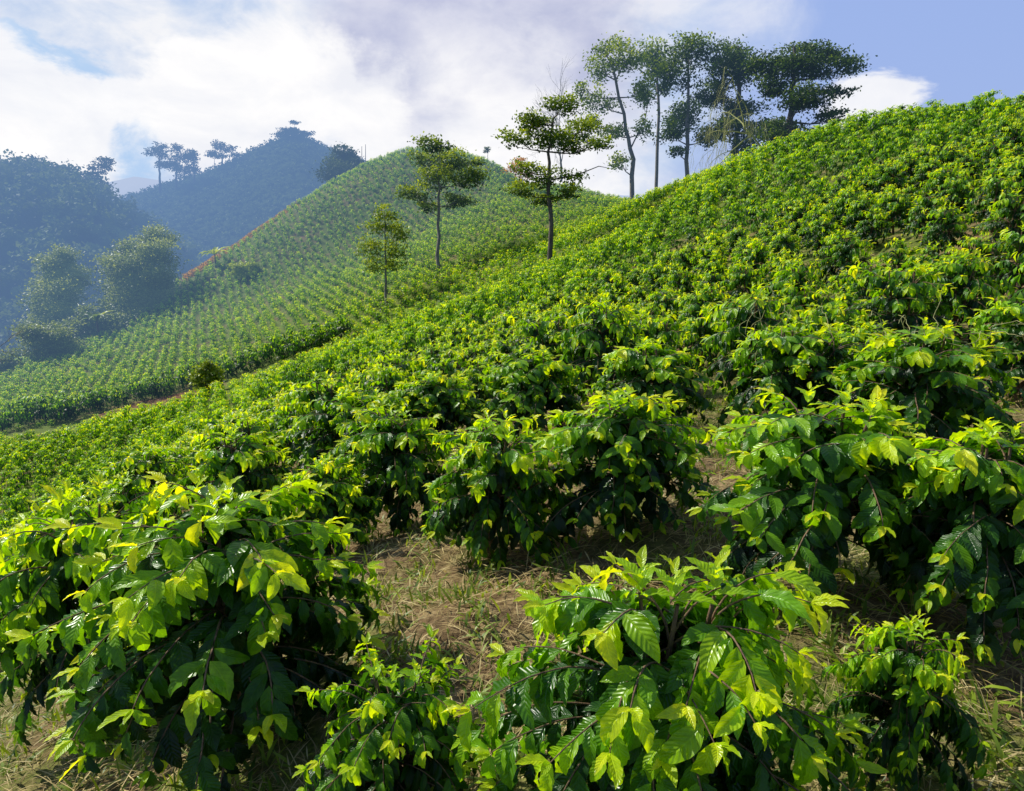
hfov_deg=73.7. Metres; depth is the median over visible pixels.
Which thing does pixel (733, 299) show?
coffee bush
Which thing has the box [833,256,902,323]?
coffee bush
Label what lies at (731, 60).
ridge tree
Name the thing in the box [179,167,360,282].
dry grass
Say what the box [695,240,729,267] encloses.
coffee bush
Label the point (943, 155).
coffee bush
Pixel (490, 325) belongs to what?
coffee bush
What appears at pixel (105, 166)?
hill tree
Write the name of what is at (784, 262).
coffee bush
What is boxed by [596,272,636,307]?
coffee bush
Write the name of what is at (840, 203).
coffee bush
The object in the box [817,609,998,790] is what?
coffee bush
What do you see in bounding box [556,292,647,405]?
coffee bush
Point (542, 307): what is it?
coffee bush
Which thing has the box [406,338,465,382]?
coffee bush
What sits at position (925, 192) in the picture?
coffee bush
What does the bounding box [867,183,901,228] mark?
coffee bush
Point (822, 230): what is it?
coffee bush
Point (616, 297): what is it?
coffee bush
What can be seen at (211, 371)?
round shrub
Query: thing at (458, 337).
coffee bush
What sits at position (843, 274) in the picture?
coffee bush
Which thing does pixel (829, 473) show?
coffee bush
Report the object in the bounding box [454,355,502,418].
coffee bush
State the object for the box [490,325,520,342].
coffee bush
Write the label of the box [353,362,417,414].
coffee bush
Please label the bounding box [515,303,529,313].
coffee bush
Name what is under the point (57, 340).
valley tree
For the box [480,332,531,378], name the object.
coffee bush
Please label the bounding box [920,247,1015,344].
coffee bush
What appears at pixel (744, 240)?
coffee bush
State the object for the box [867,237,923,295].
coffee bush
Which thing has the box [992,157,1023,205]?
coffee bush
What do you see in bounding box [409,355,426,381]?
coffee bush
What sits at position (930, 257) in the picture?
coffee bush
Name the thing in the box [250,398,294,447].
coffee bush
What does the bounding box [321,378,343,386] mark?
coffee bush
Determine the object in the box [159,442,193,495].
coffee bush
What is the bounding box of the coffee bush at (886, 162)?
[873,157,898,181]
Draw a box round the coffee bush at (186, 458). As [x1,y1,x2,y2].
[172,424,215,484]
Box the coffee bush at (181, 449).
[157,443,187,491]
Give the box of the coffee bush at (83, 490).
[44,479,111,512]
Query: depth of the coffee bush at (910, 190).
19.40 m
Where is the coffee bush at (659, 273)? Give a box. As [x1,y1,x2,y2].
[637,261,669,301]
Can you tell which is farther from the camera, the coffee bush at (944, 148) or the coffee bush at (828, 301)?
the coffee bush at (944, 148)
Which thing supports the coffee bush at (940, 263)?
on the ground at (436, 621)
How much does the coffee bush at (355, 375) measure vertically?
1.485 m
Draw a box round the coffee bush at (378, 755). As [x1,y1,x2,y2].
[292,624,488,790]
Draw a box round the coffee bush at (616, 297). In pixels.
[603,288,631,309]
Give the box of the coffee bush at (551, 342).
[499,306,595,394]
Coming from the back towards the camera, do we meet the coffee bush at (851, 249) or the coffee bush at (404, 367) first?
the coffee bush at (851, 249)
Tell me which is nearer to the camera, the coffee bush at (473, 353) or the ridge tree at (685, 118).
the coffee bush at (473, 353)
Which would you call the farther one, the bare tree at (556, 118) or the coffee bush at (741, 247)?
the bare tree at (556, 118)
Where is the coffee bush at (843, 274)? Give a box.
[820,265,879,312]
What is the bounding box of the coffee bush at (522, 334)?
[509,311,559,356]
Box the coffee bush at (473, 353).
[442,340,494,374]
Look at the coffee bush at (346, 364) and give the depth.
24.23 m
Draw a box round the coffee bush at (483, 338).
[466,330,492,364]
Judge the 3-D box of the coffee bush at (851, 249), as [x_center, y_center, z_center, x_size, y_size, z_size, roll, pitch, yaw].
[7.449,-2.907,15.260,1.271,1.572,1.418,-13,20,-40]
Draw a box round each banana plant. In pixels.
[78,310,114,331]
[199,246,229,267]
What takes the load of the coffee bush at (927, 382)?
on the ground at (436, 621)
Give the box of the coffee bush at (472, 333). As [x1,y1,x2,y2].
[459,326,493,350]
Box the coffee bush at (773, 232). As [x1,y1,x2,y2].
[762,226,788,259]
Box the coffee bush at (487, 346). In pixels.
[476,333,510,368]
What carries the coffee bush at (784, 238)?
on the ground at (436, 621)
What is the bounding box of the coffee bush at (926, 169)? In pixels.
[907,158,943,193]
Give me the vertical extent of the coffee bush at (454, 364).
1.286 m
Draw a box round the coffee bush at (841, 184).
[824,172,864,199]
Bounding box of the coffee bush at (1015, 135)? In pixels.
[995,122,1023,156]
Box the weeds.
[0,322,1023,790]
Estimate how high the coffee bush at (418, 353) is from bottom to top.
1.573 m
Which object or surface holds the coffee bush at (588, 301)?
on the ground at (436, 621)
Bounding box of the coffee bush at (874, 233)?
[855,207,893,250]
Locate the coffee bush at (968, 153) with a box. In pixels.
[957,146,984,169]
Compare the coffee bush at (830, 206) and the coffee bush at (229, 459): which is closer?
the coffee bush at (229, 459)
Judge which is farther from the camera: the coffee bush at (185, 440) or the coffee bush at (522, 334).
the coffee bush at (185, 440)
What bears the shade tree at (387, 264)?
on the ground at (436, 621)
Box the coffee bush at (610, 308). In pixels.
[585,302,636,355]
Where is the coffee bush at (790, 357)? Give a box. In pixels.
[713,317,885,431]
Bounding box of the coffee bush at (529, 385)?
[473,344,593,441]
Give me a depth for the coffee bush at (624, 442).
3.83 m
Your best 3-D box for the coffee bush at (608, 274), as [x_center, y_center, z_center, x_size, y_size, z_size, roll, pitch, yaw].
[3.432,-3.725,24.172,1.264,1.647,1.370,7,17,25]
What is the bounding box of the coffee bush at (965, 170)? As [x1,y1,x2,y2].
[940,162,980,206]
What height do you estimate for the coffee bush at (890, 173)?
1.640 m
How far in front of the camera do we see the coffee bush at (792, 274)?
13.04 m
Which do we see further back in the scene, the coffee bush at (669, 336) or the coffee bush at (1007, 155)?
the coffee bush at (1007, 155)
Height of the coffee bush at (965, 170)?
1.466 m
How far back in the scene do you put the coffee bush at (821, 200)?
23.59 m
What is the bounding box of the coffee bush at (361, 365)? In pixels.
[346,356,373,378]
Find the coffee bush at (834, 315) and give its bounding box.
[794,294,870,372]
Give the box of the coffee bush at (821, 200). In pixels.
[810,194,835,215]
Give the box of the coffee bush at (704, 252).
[689,242,723,278]
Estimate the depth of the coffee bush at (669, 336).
9.09 m
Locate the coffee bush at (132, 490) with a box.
[82,467,182,548]
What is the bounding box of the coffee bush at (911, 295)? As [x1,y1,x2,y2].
[838,257,970,352]
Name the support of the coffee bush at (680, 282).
on the ground at (436, 621)
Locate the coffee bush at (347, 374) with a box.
[342,367,367,386]
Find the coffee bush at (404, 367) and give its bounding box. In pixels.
[355,348,425,401]
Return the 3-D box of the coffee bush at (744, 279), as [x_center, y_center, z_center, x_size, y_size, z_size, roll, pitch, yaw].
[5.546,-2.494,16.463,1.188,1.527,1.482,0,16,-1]
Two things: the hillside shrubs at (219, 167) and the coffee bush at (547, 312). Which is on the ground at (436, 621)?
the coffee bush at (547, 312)
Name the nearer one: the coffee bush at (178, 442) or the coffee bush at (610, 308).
the coffee bush at (610, 308)
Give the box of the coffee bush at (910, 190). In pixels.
[901,183,922,221]
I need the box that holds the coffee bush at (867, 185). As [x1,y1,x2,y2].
[856,169,885,194]
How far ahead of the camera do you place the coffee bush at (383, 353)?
24.74 m
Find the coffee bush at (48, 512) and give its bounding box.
[1,477,118,583]
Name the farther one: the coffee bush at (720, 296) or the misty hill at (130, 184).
the misty hill at (130, 184)
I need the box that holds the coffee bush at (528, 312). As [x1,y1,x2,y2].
[513,304,552,343]
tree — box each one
[0,319,89,372]
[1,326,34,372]
[5,242,104,329]
[47,301,136,340]
[83,156,116,179]
[85,220,192,321]
[141,141,169,193]
[162,142,197,189]
[181,148,200,183]
[203,139,240,166]
[271,120,315,140]
[309,141,366,182]
[353,202,412,307]
[393,131,490,271]
[483,146,489,163]
[493,91,614,263]
[500,157,537,181]
[523,58,584,181]
[572,30,662,199]
[630,35,677,189]
[647,28,731,176]
[688,66,768,172]
[695,34,781,160]
[738,38,877,145]
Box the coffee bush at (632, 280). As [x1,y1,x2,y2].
[624,267,647,293]
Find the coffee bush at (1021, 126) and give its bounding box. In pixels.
[1009,119,1023,144]
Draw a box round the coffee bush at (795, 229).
[786,219,808,245]
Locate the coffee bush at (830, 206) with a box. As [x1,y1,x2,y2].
[824,197,841,222]
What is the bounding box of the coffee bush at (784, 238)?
[765,228,804,269]
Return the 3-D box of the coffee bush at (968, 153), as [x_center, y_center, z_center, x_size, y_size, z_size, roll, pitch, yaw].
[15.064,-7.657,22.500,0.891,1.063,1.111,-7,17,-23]
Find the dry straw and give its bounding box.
[0,377,1023,790]
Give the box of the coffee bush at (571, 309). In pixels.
[549,292,594,331]
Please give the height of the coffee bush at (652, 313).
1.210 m
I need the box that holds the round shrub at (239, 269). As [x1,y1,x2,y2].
[227,260,263,278]
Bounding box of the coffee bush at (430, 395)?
[379,369,489,443]
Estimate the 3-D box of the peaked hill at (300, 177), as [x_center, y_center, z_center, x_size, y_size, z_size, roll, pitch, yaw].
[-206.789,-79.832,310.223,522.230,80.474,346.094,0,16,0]
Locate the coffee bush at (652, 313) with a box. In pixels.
[625,302,668,335]
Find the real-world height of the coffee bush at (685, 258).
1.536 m
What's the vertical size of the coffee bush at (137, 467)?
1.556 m
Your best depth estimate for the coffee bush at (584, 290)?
25.27 m
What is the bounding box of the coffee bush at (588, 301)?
[581,293,597,320]
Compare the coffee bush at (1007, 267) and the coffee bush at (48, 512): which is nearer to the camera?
the coffee bush at (48, 512)
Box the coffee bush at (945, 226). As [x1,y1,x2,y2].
[916,202,978,255]
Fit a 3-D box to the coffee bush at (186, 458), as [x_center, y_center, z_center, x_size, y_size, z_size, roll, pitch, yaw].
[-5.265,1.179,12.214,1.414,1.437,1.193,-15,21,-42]
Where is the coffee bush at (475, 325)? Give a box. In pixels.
[467,320,482,346]
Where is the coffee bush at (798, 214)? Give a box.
[780,202,813,238]
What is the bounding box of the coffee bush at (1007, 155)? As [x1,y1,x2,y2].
[979,149,1020,185]
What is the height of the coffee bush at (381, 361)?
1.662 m
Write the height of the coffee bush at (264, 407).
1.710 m
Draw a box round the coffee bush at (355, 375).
[331,369,369,406]
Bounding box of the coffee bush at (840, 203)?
[824,186,867,238]
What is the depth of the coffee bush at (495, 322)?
24.54 m
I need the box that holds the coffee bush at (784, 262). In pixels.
[764,252,824,304]
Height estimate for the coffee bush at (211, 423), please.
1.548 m
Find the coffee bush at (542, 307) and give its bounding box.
[523,297,554,315]
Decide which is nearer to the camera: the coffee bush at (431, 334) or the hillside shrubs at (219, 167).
the coffee bush at (431, 334)
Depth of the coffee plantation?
56.68 m
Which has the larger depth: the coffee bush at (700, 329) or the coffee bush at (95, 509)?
the coffee bush at (700, 329)
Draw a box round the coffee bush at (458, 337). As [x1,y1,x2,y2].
[442,321,476,350]
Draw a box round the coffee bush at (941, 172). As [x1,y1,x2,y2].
[911,162,972,213]
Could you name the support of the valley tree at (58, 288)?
on the ground at (436, 621)
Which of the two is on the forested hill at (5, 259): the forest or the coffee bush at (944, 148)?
the forest
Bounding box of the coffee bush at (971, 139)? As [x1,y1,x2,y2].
[956,131,994,157]
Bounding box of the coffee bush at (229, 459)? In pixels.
[165,423,306,519]
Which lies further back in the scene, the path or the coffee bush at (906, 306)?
the path
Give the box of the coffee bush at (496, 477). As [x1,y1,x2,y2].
[419,408,578,570]
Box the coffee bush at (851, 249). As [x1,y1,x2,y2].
[812,230,874,292]
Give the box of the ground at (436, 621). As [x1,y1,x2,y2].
[0,115,1023,790]
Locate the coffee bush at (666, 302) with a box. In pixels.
[631,285,689,335]
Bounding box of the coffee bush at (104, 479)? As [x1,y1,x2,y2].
[76,475,107,490]
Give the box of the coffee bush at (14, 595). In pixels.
[0,548,25,637]
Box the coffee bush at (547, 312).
[538,303,584,332]
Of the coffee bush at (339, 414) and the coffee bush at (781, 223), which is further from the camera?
the coffee bush at (781, 223)
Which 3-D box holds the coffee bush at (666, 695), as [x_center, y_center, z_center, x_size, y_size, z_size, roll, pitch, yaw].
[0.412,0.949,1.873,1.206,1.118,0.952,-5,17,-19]
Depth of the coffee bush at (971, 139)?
24.43 m
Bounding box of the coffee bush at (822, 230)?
[796,214,843,258]
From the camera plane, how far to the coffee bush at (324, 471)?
4.83 m
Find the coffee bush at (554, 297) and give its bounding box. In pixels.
[539,288,568,308]
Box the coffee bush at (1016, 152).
[990,143,1023,171]
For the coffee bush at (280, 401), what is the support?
on the ground at (436, 621)
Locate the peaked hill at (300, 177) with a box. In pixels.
[121,135,364,258]
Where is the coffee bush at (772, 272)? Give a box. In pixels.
[760,247,799,295]
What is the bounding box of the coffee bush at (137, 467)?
[96,441,195,518]
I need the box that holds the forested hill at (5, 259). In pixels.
[0,189,174,355]
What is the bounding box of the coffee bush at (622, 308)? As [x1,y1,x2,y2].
[605,300,634,315]
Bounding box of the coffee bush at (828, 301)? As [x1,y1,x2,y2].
[800,285,872,336]
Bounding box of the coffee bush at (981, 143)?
[970,133,1002,169]
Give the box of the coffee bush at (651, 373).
[580,336,722,437]
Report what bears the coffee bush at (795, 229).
on the ground at (436, 621)
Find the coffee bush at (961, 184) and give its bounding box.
[934,170,982,220]
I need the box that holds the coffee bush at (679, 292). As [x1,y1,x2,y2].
[665,289,690,324]
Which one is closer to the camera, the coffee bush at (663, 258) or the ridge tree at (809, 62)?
the coffee bush at (663, 258)
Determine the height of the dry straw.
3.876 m
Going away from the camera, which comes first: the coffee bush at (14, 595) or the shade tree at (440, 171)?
the coffee bush at (14, 595)
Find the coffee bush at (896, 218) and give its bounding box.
[869,188,916,235]
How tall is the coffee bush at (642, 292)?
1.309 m
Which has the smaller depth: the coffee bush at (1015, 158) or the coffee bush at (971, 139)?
the coffee bush at (1015, 158)
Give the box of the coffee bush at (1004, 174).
[976,157,1019,200]
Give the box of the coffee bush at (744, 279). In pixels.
[718,259,769,307]
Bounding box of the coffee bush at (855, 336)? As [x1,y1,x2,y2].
[808,315,905,387]
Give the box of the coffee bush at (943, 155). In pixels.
[924,141,964,174]
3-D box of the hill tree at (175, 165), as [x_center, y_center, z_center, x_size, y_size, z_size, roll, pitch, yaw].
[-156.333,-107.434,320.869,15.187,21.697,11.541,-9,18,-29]
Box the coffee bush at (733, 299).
[724,292,754,306]
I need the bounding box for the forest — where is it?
[0,149,211,358]
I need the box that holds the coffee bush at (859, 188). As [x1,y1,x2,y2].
[835,180,862,201]
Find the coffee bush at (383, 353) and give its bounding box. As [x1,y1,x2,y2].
[369,346,395,367]
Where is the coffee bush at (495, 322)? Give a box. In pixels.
[491,316,500,338]
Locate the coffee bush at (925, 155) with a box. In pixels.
[911,144,937,180]
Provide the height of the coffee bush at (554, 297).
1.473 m
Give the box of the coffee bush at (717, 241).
[695,233,728,258]
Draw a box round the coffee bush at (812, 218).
[797,202,839,248]
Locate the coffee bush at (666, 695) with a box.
[441,545,888,790]
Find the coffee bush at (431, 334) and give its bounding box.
[415,322,448,350]
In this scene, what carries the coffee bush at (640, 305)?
on the ground at (436, 621)
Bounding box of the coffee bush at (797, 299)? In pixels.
[775,280,832,329]
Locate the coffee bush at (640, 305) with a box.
[629,297,649,317]
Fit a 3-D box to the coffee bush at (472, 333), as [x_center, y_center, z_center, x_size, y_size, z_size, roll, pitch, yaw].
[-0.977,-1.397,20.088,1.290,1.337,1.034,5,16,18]
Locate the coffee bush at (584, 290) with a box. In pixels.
[571,281,597,299]
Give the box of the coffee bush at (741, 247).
[729,237,762,274]
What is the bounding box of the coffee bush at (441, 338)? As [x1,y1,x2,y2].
[435,332,454,352]
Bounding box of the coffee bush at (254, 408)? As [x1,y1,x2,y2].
[243,402,263,415]
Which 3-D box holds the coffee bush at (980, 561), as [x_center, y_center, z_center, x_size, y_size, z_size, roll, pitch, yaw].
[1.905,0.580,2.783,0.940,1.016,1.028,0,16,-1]
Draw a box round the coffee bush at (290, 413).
[273,386,323,443]
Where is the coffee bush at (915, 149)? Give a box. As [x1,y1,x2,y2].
[893,145,920,181]
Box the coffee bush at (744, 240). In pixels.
[733,235,758,259]
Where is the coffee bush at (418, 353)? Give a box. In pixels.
[400,346,435,373]
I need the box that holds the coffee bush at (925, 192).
[922,173,939,195]
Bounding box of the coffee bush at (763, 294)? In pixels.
[739,289,782,324]
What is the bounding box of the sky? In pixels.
[0,0,1023,195]
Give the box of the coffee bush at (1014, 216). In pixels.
[972,187,1023,259]
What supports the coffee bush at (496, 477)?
on the ground at (436, 621)
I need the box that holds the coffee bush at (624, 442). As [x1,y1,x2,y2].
[505,384,729,549]
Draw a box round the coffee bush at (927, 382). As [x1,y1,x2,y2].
[817,317,1023,450]
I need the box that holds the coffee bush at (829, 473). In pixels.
[686,381,1005,610]
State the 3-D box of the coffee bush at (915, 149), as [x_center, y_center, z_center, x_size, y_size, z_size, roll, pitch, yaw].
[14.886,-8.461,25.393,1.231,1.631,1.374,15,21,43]
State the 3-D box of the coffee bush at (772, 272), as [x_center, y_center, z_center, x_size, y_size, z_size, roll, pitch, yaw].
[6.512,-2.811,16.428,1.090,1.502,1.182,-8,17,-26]
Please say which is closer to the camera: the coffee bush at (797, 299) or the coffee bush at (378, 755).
the coffee bush at (378, 755)
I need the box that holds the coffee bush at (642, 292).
[628,281,655,305]
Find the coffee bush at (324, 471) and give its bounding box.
[262,453,382,557]
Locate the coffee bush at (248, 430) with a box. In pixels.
[213,409,290,491]
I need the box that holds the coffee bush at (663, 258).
[652,250,680,268]
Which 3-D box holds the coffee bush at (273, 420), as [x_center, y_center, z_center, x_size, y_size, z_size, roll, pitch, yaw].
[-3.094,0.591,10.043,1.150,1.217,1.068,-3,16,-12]
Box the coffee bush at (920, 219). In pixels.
[901,190,952,242]
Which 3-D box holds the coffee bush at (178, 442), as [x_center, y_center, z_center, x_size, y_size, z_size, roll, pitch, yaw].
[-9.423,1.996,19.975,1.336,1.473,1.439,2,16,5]
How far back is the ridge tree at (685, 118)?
91.11 m
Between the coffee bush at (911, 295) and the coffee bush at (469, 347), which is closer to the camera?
the coffee bush at (911, 295)
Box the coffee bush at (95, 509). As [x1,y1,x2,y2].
[0,496,161,659]
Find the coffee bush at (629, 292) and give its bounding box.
[611,280,635,302]
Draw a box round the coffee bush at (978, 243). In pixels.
[955,232,1008,279]
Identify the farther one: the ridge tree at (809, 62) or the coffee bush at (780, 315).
the ridge tree at (809, 62)
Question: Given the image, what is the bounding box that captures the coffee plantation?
[0,89,1023,530]
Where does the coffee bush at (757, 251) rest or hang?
on the ground at (436, 621)
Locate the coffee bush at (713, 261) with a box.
[691,249,729,290]
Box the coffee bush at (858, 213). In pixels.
[841,194,882,240]
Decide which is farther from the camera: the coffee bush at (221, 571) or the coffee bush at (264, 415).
the coffee bush at (264, 415)
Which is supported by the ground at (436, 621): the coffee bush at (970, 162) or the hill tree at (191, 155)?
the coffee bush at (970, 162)
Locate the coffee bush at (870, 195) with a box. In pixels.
[849,189,878,217]
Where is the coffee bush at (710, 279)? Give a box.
[691,267,732,303]
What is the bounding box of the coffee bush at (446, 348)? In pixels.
[439,341,462,354]
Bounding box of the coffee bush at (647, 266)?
[637,259,666,287]
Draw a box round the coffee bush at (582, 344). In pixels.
[567,316,607,380]
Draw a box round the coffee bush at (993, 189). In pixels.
[962,170,1023,235]
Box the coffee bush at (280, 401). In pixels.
[264,388,294,456]
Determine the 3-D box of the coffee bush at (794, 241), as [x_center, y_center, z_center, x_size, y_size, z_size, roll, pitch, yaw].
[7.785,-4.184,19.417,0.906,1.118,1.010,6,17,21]
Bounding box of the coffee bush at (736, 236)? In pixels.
[723,225,756,258]
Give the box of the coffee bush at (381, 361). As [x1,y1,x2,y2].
[362,354,387,373]
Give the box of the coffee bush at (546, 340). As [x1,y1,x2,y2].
[534,330,556,356]
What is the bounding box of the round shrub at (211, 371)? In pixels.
[185,357,225,395]
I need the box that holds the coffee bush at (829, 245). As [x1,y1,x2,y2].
[816,228,848,265]
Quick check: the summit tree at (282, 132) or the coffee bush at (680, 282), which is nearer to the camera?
the coffee bush at (680, 282)
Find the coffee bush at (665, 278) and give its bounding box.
[653,263,692,295]
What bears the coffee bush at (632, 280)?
on the ground at (436, 621)
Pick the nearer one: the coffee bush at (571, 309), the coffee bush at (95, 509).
the coffee bush at (95, 509)
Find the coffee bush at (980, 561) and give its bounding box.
[858,417,1023,665]
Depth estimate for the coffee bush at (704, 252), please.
20.50 m
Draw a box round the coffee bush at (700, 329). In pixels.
[674,303,730,371]
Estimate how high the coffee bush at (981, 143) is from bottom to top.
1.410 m
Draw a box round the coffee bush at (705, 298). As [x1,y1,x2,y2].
[669,282,738,345]
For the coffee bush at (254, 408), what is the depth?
24.44 m
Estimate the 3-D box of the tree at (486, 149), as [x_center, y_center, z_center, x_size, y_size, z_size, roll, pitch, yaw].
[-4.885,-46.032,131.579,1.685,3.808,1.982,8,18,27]
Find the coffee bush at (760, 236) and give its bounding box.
[755,221,781,242]
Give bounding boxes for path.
[93,390,198,418]
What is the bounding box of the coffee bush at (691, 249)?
[673,241,705,270]
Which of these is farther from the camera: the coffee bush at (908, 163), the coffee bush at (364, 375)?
the coffee bush at (908, 163)
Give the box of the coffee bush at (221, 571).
[3,471,390,790]
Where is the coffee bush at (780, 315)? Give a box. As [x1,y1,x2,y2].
[710,293,819,370]
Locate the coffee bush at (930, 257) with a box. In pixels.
[895,240,966,285]
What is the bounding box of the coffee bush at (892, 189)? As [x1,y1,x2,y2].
[875,184,903,198]
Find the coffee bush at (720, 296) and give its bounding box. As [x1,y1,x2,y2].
[678,283,726,332]
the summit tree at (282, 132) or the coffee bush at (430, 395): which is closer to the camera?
the coffee bush at (430, 395)
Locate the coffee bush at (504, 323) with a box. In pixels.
[493,308,522,340]
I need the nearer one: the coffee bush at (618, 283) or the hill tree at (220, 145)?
the coffee bush at (618, 283)
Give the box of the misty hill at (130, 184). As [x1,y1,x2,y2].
[109,177,165,199]
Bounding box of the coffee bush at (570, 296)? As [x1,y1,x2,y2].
[556,291,584,308]
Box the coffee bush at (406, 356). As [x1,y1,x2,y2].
[399,349,414,369]
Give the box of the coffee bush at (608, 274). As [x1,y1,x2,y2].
[588,267,622,300]
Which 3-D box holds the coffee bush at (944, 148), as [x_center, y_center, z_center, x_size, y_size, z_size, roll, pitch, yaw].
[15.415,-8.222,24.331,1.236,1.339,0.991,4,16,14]
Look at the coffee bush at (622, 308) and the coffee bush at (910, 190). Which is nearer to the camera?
the coffee bush at (622, 308)
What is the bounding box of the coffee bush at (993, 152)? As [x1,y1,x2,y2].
[974,138,1008,176]
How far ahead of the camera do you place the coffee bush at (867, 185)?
24.37 m
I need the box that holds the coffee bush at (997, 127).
[987,114,1020,155]
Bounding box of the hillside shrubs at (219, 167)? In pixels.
[112,134,364,258]
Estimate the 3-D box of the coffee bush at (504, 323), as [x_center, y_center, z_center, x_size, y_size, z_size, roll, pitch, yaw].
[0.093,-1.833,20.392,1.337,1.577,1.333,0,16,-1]
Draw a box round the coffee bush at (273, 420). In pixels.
[264,395,315,467]
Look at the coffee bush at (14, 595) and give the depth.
6.20 m
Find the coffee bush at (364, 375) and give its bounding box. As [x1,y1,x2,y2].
[347,364,379,395]
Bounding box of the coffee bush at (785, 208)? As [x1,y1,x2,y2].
[772,197,812,228]
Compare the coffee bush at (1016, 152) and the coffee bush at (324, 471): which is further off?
the coffee bush at (1016, 152)
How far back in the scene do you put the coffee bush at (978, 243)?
12.15 m
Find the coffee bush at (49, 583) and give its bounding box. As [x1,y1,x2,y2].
[0,472,201,746]
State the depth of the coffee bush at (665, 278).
20.21 m
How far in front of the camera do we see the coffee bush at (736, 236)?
24.08 m
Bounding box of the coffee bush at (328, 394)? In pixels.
[276,369,365,470]
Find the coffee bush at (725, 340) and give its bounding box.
[699,281,815,395]
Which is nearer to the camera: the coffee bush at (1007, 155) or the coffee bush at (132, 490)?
the coffee bush at (132, 490)
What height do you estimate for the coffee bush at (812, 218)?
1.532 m
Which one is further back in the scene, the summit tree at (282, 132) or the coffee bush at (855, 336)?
the summit tree at (282, 132)
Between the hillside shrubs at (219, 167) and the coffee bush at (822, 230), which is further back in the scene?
the hillside shrubs at (219, 167)
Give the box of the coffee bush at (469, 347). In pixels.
[463,345,482,363]
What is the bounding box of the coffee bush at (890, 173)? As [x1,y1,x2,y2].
[866,159,908,193]
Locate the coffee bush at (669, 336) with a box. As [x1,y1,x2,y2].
[616,309,704,389]
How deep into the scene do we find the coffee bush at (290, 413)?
11.15 m
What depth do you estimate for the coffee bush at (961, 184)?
15.82 m
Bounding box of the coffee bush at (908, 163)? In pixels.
[892,152,926,193]
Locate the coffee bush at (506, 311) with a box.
[503,307,525,326]
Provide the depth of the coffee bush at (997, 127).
24.74 m
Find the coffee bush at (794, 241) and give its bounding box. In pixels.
[771,228,801,261]
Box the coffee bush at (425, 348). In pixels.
[413,344,436,356]
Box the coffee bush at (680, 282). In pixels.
[659,266,698,298]
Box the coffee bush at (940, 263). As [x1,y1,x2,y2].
[916,248,993,323]
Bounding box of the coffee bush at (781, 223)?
[758,216,791,251]
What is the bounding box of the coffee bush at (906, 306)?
[875,281,939,336]
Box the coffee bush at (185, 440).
[169,434,190,453]
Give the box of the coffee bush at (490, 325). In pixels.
[474,320,499,343]
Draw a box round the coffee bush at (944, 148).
[934,146,962,168]
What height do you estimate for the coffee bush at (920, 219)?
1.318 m
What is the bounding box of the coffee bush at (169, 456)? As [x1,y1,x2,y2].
[109,448,188,508]
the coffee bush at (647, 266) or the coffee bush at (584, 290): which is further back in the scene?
the coffee bush at (584, 290)
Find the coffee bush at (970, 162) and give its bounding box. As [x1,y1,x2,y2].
[950,151,985,184]
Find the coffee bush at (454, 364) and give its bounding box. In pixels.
[419,350,486,412]
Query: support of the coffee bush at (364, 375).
on the ground at (436, 621)
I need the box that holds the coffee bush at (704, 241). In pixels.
[696,234,727,256]
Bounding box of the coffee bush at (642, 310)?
[606,306,673,381]
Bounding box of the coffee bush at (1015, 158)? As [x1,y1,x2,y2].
[995,154,1023,177]
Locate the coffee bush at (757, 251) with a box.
[729,238,778,293]
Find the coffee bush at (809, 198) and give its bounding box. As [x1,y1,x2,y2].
[797,193,820,211]
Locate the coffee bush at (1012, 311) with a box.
[962,297,1023,397]
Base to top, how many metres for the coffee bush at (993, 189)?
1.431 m
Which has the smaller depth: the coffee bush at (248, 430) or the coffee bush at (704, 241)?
the coffee bush at (248, 430)
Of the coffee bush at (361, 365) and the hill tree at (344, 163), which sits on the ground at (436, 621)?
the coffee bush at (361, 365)
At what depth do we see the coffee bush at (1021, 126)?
25.21 m
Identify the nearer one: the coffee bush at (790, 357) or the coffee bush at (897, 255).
the coffee bush at (790, 357)
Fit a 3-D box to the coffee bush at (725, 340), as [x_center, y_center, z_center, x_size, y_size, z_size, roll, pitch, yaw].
[2.865,-0.509,8.017,1.293,1.630,1.288,13,20,38]
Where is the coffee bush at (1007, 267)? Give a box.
[979,221,1023,304]
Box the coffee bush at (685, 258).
[667,246,698,279]
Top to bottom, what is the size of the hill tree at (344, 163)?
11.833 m
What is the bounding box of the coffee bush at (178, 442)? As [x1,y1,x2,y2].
[176,440,200,460]
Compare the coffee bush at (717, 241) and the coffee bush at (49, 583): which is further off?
the coffee bush at (717, 241)
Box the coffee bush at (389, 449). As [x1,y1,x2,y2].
[321,392,456,536]
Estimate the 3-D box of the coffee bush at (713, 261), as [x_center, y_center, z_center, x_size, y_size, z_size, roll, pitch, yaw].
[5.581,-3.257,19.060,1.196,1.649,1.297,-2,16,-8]
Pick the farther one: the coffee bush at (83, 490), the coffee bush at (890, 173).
the coffee bush at (890, 173)
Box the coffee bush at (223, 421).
[186,413,267,464]
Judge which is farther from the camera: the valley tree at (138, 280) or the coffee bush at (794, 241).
the valley tree at (138, 280)
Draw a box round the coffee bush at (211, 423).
[189,404,283,473]
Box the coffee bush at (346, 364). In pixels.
[335,354,365,381]
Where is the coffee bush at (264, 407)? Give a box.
[250,393,280,444]
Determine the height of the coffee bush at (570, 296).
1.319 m
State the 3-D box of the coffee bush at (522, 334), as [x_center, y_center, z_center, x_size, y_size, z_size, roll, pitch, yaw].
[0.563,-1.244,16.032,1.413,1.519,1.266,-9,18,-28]
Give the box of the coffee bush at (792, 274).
[761,258,831,325]
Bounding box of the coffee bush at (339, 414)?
[276,385,410,479]

